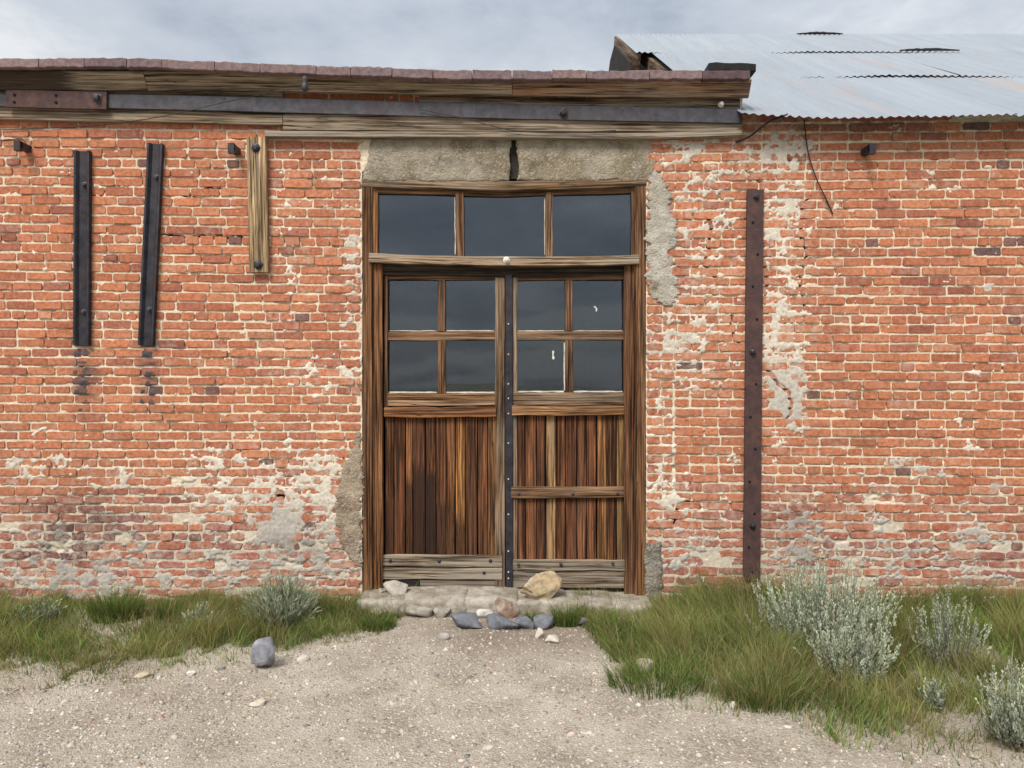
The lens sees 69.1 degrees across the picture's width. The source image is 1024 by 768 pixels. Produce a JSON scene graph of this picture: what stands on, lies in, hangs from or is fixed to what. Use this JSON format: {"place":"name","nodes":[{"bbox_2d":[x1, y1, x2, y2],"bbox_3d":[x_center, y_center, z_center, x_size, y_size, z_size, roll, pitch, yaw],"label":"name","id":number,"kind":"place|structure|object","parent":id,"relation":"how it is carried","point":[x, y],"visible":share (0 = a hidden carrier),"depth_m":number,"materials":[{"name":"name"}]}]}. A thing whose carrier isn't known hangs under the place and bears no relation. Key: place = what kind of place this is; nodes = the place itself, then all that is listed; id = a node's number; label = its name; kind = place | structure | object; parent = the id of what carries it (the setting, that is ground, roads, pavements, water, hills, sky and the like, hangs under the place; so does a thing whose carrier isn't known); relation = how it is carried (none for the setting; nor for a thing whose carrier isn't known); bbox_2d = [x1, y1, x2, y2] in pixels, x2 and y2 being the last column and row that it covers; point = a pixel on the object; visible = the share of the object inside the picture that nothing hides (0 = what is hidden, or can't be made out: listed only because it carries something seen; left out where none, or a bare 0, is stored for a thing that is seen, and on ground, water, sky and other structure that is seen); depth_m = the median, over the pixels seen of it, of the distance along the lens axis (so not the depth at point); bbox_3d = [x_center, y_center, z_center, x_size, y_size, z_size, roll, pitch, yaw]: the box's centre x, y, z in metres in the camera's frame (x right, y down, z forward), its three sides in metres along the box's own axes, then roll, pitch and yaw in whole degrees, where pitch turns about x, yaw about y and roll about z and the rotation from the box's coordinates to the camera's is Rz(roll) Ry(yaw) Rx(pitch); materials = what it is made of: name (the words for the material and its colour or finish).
{"place":"outdoors","nodes":[
{"label":"outdoors","id":0,"kind":"place"},
{"bbox_2d":[0,604,1023,767],"bbox_3d":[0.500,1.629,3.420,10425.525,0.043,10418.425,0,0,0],"label":"ground","id":1,"kind":"structure","parent":0,"point":[248,756],"depth_m":3.64,"materials":[{"name":"beige gravel"}]},
{"bbox_2d":[7,593,66,628],"bbox_3d":[-3.193,1.515,4.965,0.287,0.240,0.285,0,0,18],"label":"sagebrush","id":2,"kind":"object","parent":1,"relation":"on","point":[44,608],"visible":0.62,"depth_m":4.98,"materials":[{"name":"green plant"}]},
{"bbox_2d":[75,581,156,623],"bbox_3d":[-2.751,1.514,5.163,0.551,0.256,0.500,0,0,0],"label":"grass tuft","id":3,"kind":"object","parent":1,"relation":"on","point":[126,607],"visible":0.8,"depth_m":5.11,"materials":[{"name":"green plant"}]},
{"bbox_2d":[133,671,152,678],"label":"rock","id":4,"kind":"object","parent":1,"relation":"on","point":[141,675],"visible":0.94,"depth_m":4.13,"materials":[{"name":"stone"}]},
{"bbox_2d":[144,588,189,622],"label":"grass tuft","id":5,"kind":"object","parent":1,"relation":"on","point":[162,610],"visible":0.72,"depth_m":5.08,"materials":[{"name":"green plant"}]},
{"bbox_2d":[186,670,195,675],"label":"rock","id":6,"kind":"object","parent":1,"relation":"on","point":[190,672],"visible":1,"depth_m":4.17,"materials":[{"name":"stone"}]},
{"bbox_2d":[182,599,219,625],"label":"sagebrush","id":7,"kind":"object","parent":1,"relation":"on","point":[200,612],"visible":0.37,"depth_m":4.89,"materials":[{"name":"green plant"}]},
{"bbox_2d":[0,569,417,692],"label":"grass","id":8,"kind":"structure","parent":1,"relation":"on","point":[28,639],"depth_m":4.74,"materials":[{"name":"green plant"}]},
{"bbox_2d":[249,697,265,706],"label":"rock","id":9,"kind":"object","parent":1,"relation":"on","point":[260,702],"visible":1,"depth_m":3.74,"materials":[{"name":"stone"}]},
{"bbox_2d":[250,637,274,665],"bbox_3d":[-1.424,1.550,4.285,0.146,0.168,0.138,0,0,0],"label":"rock","id":10,"kind":"object","parent":1,"relation":"on","point":[263,652],"visible":1,"depth_m":4.23,"materials":[{"name":"stone"}]},
{"bbox_2d":[235,565,326,632],"bbox_3d":[-1.534,1.420,4.949,0.596,0.432,0.492,0,0,0],"label":"sagebrush","id":11,"kind":"object","parent":1,"relation":"on","point":[300,606],"visible":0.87,"depth_m":4.91,"materials":[{"name":"green plant"}]},
{"bbox_2d":[296,654,309,660],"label":"rock","id":12,"kind":"object","parent":1,"relation":"on","point":[304,657],"visible":1,"depth_m":4.38,"materials":[{"name":"stone"}]},
{"bbox_2d":[354,610,398,631],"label":"grass tuft","id":13,"kind":"object","parent":1,"relation":"on","point":[390,624],"visible":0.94,"depth_m":4.94,"materials":[{"name":"green plant"}]},
{"bbox_2d":[0,57,787,604],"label":"brick storefront","id":14,"kind":"object","parent":1,"relation":"on","point":[334,329],"visible":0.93,"depth_m":5.47,"materials":[{"name":"brick"}]},
{"bbox_2d":[383,275,504,586],"bbox_3d":[-0.507,0.356,5.549,0.913,2.355,0.077,0,0,0],"label":"door leaf","id":15,"kind":"structure","parent":14,"relation":"in","point":[444,336],"depth_m":5.55,"materials":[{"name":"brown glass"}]},
{"bbox_2d":[372,187,633,256],"bbox_3d":[-0.062,-1.200,5.525,1.975,0.532,0.068,0,0,0],"label":"transom window","id":16,"kind":"structure","parent":14,"relation":"in","point":[427,222],"depth_m":5.52,"materials":[{"name":"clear glass"}]},
{"bbox_2d":[511,275,624,587],"bbox_3d":[0.426,0.349,5.547,0.876,2.344,0.083,0,0,0],"label":"door leaf","id":17,"kind":"structure","parent":14,"relation":"in","point":[568,331],"depth_m":5.55,"materials":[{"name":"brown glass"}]},
{"bbox_2d":[437,632,449,639],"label":"rock","id":18,"kind":"object","parent":1,"relation":"on","point":[443,636],"visible":1,"depth_m":4.72,"materials":[{"name":"stone"}]},
{"bbox_2d":[450,612,481,627],"bbox_3d":[-0.307,1.574,4.969,0.204,0.089,0.125,0,0,-12],"label":"rock","id":19,"kind":"object","parent":1,"relation":"on","point":[465,619],"visible":1,"depth_m":4.93,"materials":[{"name":"stone"}]},
{"bbox_2d":[476,609,492,617],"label":"rock","id":20,"kind":"object","parent":1,"relation":"on","point":[481,613],"visible":0.77,"depth_m":5.16,"materials":[{"name":"stone"}]},
{"bbox_2d":[486,613,518,629],"bbox_3d":[-0.052,1.582,4.932,0.210,0.117,0.136,0,0,-20],"label":"rock","id":21,"kind":"object","parent":1,"relation":"on","point":[495,621],"visible":0.98,"depth_m":4.91,"materials":[{"name":"stone"}]},
{"bbox_2d":[356,584,652,617],"bbox_3d":[-0.050,1.609,5.416,2.115,0.218,0.542,0,0,0],"label":"stone doorstep","id":22,"kind":"object","parent":1,"relation":"on","point":[438,601],"visible":0.61,"depth_m":5.25,"materials":[{"name":"beige stone"}]},
{"bbox_2d":[383,580,407,594],"bbox_3d":[-0.846,1.482,5.412,0.184,0.120,0.136,0,0,0],"label":"rock","id":23,"kind":"object","parent":22,"relation":"on","point":[399,587],"visible":0.92,"depth_m":5.37,"materials":[{"name":"stone"}]},
{"bbox_2d":[520,571,562,599],"bbox_3d":[0.212,1.448,5.318,0.308,0.225,0.191,0,0,0],"label":"rock","id":24,"kind":"object","parent":22,"relation":"on","point":[545,585],"visible":0.98,"depth_m":5.27,"materials":[{"name":"stone"}]},
{"bbox_2d":[495,597,518,618],"bbox_3d":[-0.039,1.572,5.190,0.171,0.164,0.078,0,0,20],"label":"rock","id":25,"kind":"object","parent":1,"relation":"on","point":[507,609],"visible":0.93,"depth_m":5.17,"materials":[{"name":"stone"}]},
{"bbox_2d":[515,615,534,628],"bbox_3d":[0.085,1.585,4.950,0.133,0.080,0.099,0,0,0],"label":"rock","id":26,"kind":"object","parent":1,"relation":"on","point":[524,621],"visible":1,"depth_m":4.92,"materials":[{"name":"stone"}]},
{"bbox_2d":[519,607,544,620],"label":"grass tuft","id":27,"kind":"object","parent":1,"relation":"on","point":[530,615],"visible":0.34,"depth_m":5.13,"materials":[{"name":"green plant"}]},
{"bbox_2d":[535,628,543,638],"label":"rock","id":28,"kind":"object","parent":1,"relation":"on","point":[539,633],"visible":1,"depth_m":4.77,"materials":[{"name":"stone"}]},
{"bbox_2d":[533,614,554,629],"bbox_3d":[0.213,1.591,4.955,0.146,0.098,0.095,0,0,0],"label":"rock","id":29,"kind":"object","parent":1,"relation":"on","point":[544,621],"visible":0.94,"depth_m":4.93,"materials":[{"name":"stone"}]},
{"bbox_2d":[544,635,559,642],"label":"rock","id":30,"kind":"object","parent":1,"relation":"on","point":[552,638],"visible":1,"depth_m":4.66,"materials":[{"name":"stone"}]},
{"bbox_2d":[545,598,588,627],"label":"grass tuft","id":31,"kind":"object","parent":1,"relation":"on","point":[561,619],"visible":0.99,"depth_m":4.99,"materials":[{"name":"green plant"}]},
{"bbox_2d":[575,617,588,624],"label":"rock","id":32,"kind":"object","parent":1,"relation":"on","point":[582,619],"visible":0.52,"depth_m":4.99,"materials":[{"name":"stone"}]},
{"bbox_2d":[636,658,653,672],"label":"rock","id":33,"kind":"object","parent":1,"relation":"on","point":[649,660],"visible":0.36,"depth_m":4.18,"materials":[{"name":"stone"}]},
{"bbox_2d":[596,648,728,700],"bbox_3d":[0.772,1.562,4.014,0.712,0.164,0.578,0,0,-24],"label":"grass tuft","id":34,"kind":"object","parent":1,"relation":"on","point":[612,682],"visible":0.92,"depth_m":3.99,"materials":[{"name":"green plant"}]},
{"bbox_2d":[701,649,824,713],"bbox_3d":[1.313,1.540,3.834,0.575,0.222,0.592,0,0,-31],"label":"grass tuft","id":35,"kind":"object","parent":1,"relation":"on","point":[752,696],"visible":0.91,"depth_m":3.79,"materials":[{"name":"green plant"}]},
{"bbox_2d":[771,614,807,649],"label":"sagebrush","id":36,"kind":"object","parent":1,"relation":"on","point":[778,626],"visible":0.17,"depth_m":4.41,"materials":[{"name":"green plant"}]},
{"bbox_2d":[565,540,1023,767],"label":"grass","id":37,"kind":"structure","parent":1,"relation":"on","point":[720,618],"depth_m":4.26,"materials":[{"name":"green plant"}]},
{"bbox_2d":[609,31,1023,605],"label":"brick building","id":38,"kind":"structure","parent":1,"relation":"on","point":[888,177],"depth_m":5.47,"materials":[{"name":"brick"}]},
{"bbox_2d":[744,547,906,657],"bbox_3d":[1.858,1.311,4.520,0.788,0.644,0.737,0,0,-38],"label":"sagebrush","id":39,"kind":"object","parent":1,"relation":"on","point":[801,607],"visible":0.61,"depth_m":4.43,"materials":[{"name":"green plant"}]},
{"bbox_2d":[793,592,900,688],"bbox_3d":[1.809,1.376,4.009,0.497,0.526,0.366,0,0,-14],"label":"sagebrush","id":40,"kind":"object","parent":1,"relation":"on","point":[849,642],"visible":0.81,"depth_m":3.97,"materials":[{"name":"green plant"}]},
{"bbox_2d":[918,677,945,712],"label":"sagebrush","id":41,"kind":"object","parent":1,"relation":"on","point":[936,696],"visible":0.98,"depth_m":3.69,"materials":[{"name":"green plant"}]},
{"bbox_2d":[908,583,991,668],"bbox_3d":[2.531,1.381,4.288,0.460,0.506,0.296,0,0,0],"label":"sagebrush","id":42,"kind":"object","parent":1,"relation":"on","point":[940,641],"visible":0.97,"depth_m":4.25,"materials":[{"name":"green plant"}]},
{"bbox_2d":[967,750,982,758],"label":"rock","id":43,"kind":"object","parent":1,"relation":"on","point":[971,754],"visible":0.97,"depth_m":3.25,"materials":[{"name":"stone"}]},
{"bbox_2d":[975,657,1023,752],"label":"sagebrush","id":44,"kind":"object","parent":1,"relation":"on","point":[1012,725],"visible":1,"depth_m":3.33,"materials":[{"name":"green plant"}]},
{"bbox_2d":[0,0,1023,71],"label":"sky","id":45,"kind":"structure","parent":0,"point":[447,35],"materials":[{"name":"grey"}]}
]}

